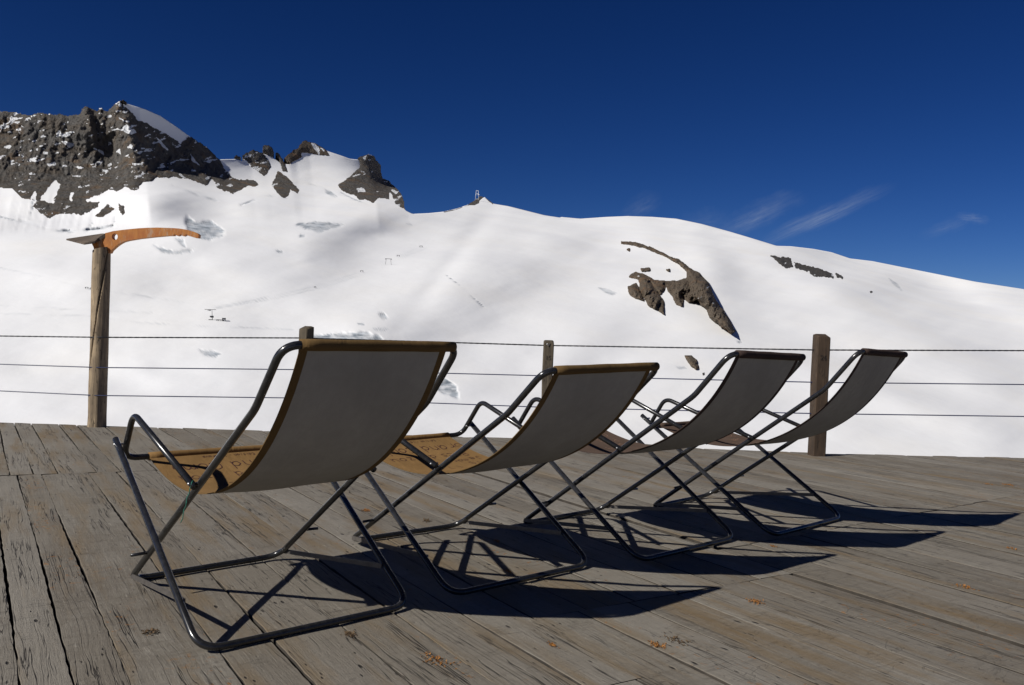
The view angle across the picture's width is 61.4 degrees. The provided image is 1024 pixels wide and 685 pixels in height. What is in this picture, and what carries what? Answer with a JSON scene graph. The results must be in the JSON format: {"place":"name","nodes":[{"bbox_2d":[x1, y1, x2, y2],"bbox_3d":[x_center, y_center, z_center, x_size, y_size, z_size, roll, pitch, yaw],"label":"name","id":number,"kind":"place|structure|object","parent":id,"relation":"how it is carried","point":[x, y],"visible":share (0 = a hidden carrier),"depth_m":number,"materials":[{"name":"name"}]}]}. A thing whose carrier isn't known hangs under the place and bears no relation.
{"place":"outdoors","nodes":[
{"label":"outdoors","id":0,"kind":"place"},
{"bbox_2d":[0,440,47,646],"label":"deck base","id":1,"kind":"object","parent":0,"point":[5,581],"depth_m":3.14,"materials":[{"name":"brown wood"}]},
{"bbox_2d":[0,422,1023,684],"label":"deck","id":2,"kind":"structure","parent":1,"relation":"on","point":[864,590],"depth_m":3.34,"materials":[{"name":"grey wood"}]},
{"bbox_2d":[66,228,200,427],"bbox_3d":[-3.417,0.036,7.686,1.203,2.132,0.189,2,0,0],"label":"ice axe post","id":3,"kind":"object","parent":2,"relation":"on","point":[105,245],"visible":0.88,"depth_m":7.65,"materials":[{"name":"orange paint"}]},
{"bbox_2d":[141,628,159,635],"bbox_3d":[-1.089,0.870,2.601,0.054,0.011,0.052,2,1,43],"label":"moss tuft","id":4,"kind":"object","parent":2,"relation":"on","point":[151,629],"visible":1,"depth_m":2.60,"materials":[{"name":"plant"}]},
{"bbox_2d":[112,339,456,650],"bbox_3d":[-0.762,0.428,2.845,0.738,0.903,1.182,1,1,-41],"label":"deckchair","id":5,"kind":"object","parent":2,"relation":"on","point":[350,411],"visible":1,"depth_m":2.58,"materials":[{"name":"fabric"}]},
{"bbox_2d":[180,481,192,522],"bbox_3d":[-0.968,0.477,2.586,0.017,0.124,0.045,2,1,37],"label":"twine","id":6,"kind":"object","parent":5,"relation":"hanging from","point":[186,503],"visible":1,"depth_m":2.58,"materials":[{"name":"grey fabric"}]},
{"bbox_2d":[298,326,313,351],"bbox_3d":[-1.917,0.549,7.954,0.111,1.403,0.104,2,1,28],"label":"fence post","id":7,"kind":"object","parent":2,"relation":"on","point":[306,332],"visible":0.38,"depth_m":7.91,"materials":[{"name":"wood"}]},
{"bbox_2d":[0,335,1023,350],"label":"guard cable","id":8,"kind":"object","parent":7,"relation":"attached to","point":[507,344],"visible":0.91,"depth_m":7.69,"materials":[{"name":"black metal"}]},
{"bbox_2d":[0,364,1023,384],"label":"guard cable","id":9,"kind":"object","parent":7,"relation":"attached to","point":[482,374],"visible":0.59,"depth_m":7.67,"materials":[{"name":"grey metal"}]},
{"bbox_2d":[0,390,1023,416],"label":"guard cable","id":10,"kind":"object","parent":7,"relation":"attached to","point":[492,405],"visible":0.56,"depth_m":7.67,"materials":[{"name":"grey metal"}]},
{"bbox_2d":[340,630,356,636],"bbox_3d":[-0.486,0.888,2.628,0.077,0.011,0.050,2,1,42],"label":"moss tuft","id":11,"kind":"object","parent":2,"relation":"on","point":[348,633],"visible":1,"depth_m":2.63,"materials":[{"name":"brown plant"}]},
{"bbox_2d":[422,652,454,666],"bbox_3d":[-0.218,0.898,2.445,0.115,0.010,0.068,2,1,33],"label":"lichen tuft","id":12,"kind":"object","parent":2,"relation":"on","point":[429,659],"visible":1,"depth_m":2.44,"materials":[{"name":"orange plant"}]},
{"bbox_2d":[352,362,659,594],"bbox_3d":[-0.101,0.473,3.462,0.770,0.844,1.234,1,1,-41],"label":"deckchair","id":13,"kind":"object","parent":2,"relation":"on","point":[578,408],"visible":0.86,"depth_m":3.21,"materials":[{"name":"fabric"}]},
{"bbox_2d":[541,340,553,397],"bbox_3d":[0.315,0.649,7.952,0.102,1.343,0.108,2,0,0],"label":"fence post","id":14,"kind":"object","parent":2,"relation":"on","point":[548,352],"visible":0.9,"depth_m":7.91,"materials":[{"name":"wood"}]},
{"bbox_2d":[648,640,666,648],"bbox_3d":[0.440,0.917,2.628,0.061,0.012,0.055,2,1,17],"label":"lichen tuft","id":15,"kind":"object","parent":2,"relation":"on","point":[656,644],"visible":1,"depth_m":2.62,"materials":[{"name":"orange plant"}]},
{"bbox_2d":[512,350,805,560],"bbox_3d":[0.651,0.466,3.968,0.738,0.897,1.186,1,1,-42],"label":"deckchair","id":16,"kind":"object","parent":2,"relation":"on","point":[750,387],"visible":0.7,"depth_m":3.73,"materials":[{"name":"fabric"}]},
{"bbox_2d":[659,632,689,645],"bbox_3d":[0.504,0.919,2.679,0.056,0.011,0.120,1,1,-42],"label":"moss tuft","id":17,"kind":"object","parent":2,"relation":"on","point":[673,637],"visible":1,"depth_m":2.67,"materials":[{"name":"brown plant"}]},
{"bbox_2d":[746,598,765,604],"bbox_3d":[0.875,0.927,3.094,0.061,0.010,0.068,2,0,0],"label":"lichen tuft","id":18,"kind":"object","parent":2,"relation":"on","point":[755,600],"visible":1,"depth_m":3.10,"materials":[{"name":"orange plant"}]},
{"bbox_2d":[640,348,907,535],"bbox_3d":[1.366,0.473,4.511,0.738,0.919,1.186,1,1,-43],"label":"deckchair","id":19,"kind":"object","parent":2,"relation":"on","point":[873,370],"visible":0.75,"depth_m":4.29,"materials":[{"name":"fabric"}]},
{"bbox_2d":[807,334,830,456],"bbox_3d":[2.568,0.662,7.236,0.122,1.470,0.116,2,1,-5],"label":"fence post","id":20,"kind":"object","parent":2,"relation":"on","point":[819,377],"visible":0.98,"depth_m":7.18,"materials":[{"name":"wood"}]},
{"bbox_2d":[956,584,979,590],"bbox_3d":[1.767,0.953,3.365,0.054,0.010,0.101,2,1,-19],"label":"lichen tuft","id":21,"kind":"object","parent":2,"relation":"on","point":[966,586],"visible":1,"depth_m":3.37,"materials":[{"name":"orange plant"}]},
{"bbox_2d":[0,100,257,217],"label":"mountain","id":22,"kind":"structure","parent":0,"point":[87,152],"depth_m":1060.46,"materials":[{"name":"grey stone"}]},
{"bbox_2d":[234,145,298,197],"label":"mountain","id":23,"kind":"structure","parent":0,"point":[282,185],"depth_m":1479.79,"materials":[{"name":"grey stone"}]},
{"bbox_2d":[284,140,328,163],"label":"mountain","id":24,"kind":"structure","parent":0,"point":[305,146],"depth_m":1709.81,"materials":[{"name":"grey stone"}]},
{"bbox_2d":[338,154,404,208],"bbox_3d":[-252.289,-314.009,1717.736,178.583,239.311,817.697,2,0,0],"label":"mountain","id":25,"kind":"structure","parent":0,"point":[366,181],"depth_m":1697.58,"materials":[{"name":"grey stone"}]},
{"bbox_2d":[445,196,492,211],"bbox_3d":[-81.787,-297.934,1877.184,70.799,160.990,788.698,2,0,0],"label":"mountain","id":26,"kind":"structure","parent":0,"point":[476,201],"depth_m":1983.26,"materials":[{"name":"grey stone"}]},
{"bbox_2d":[0,104,1023,457],"bbox_3d":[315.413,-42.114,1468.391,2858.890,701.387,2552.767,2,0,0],"label":"snow slope","id":27,"kind":"structure","parent":0,"point":[258,262],"depth_m":651.81,"materials":[{"name":"white snow"}]},
{"bbox_2d":[621,241,735,333],"bbox_3d":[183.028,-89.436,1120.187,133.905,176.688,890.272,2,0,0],"label":"rock outcrop","id":28,"kind":"object","parent":27,"relation":"on","point":[693,286],"visible":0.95,"depth_m":857.90,"materials":[{"name":"stone"}]},
{"bbox_2d":[685,355,698,369],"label":"rock outcrop","id":29,"kind":"object","parent":27,"relation":"on","point":[692,361],"visible":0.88,"depth_m":571.00,"materials":[{"name":"stone"}]},
{"bbox_2d":[770,255,842,278],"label":"rock outcrop","id":30,"kind":"object","parent":27,"relation":"on","point":[786,262],"visible":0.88,"depth_m":1492.44,"materials":[{"name":"grey stone"}]},
{"bbox_2d":[0,0,1023,288],"label":"sky","id":31,"kind":"structure","parent":0,"point":[891,132],"materials":[{"name":"blue"}]}
]}

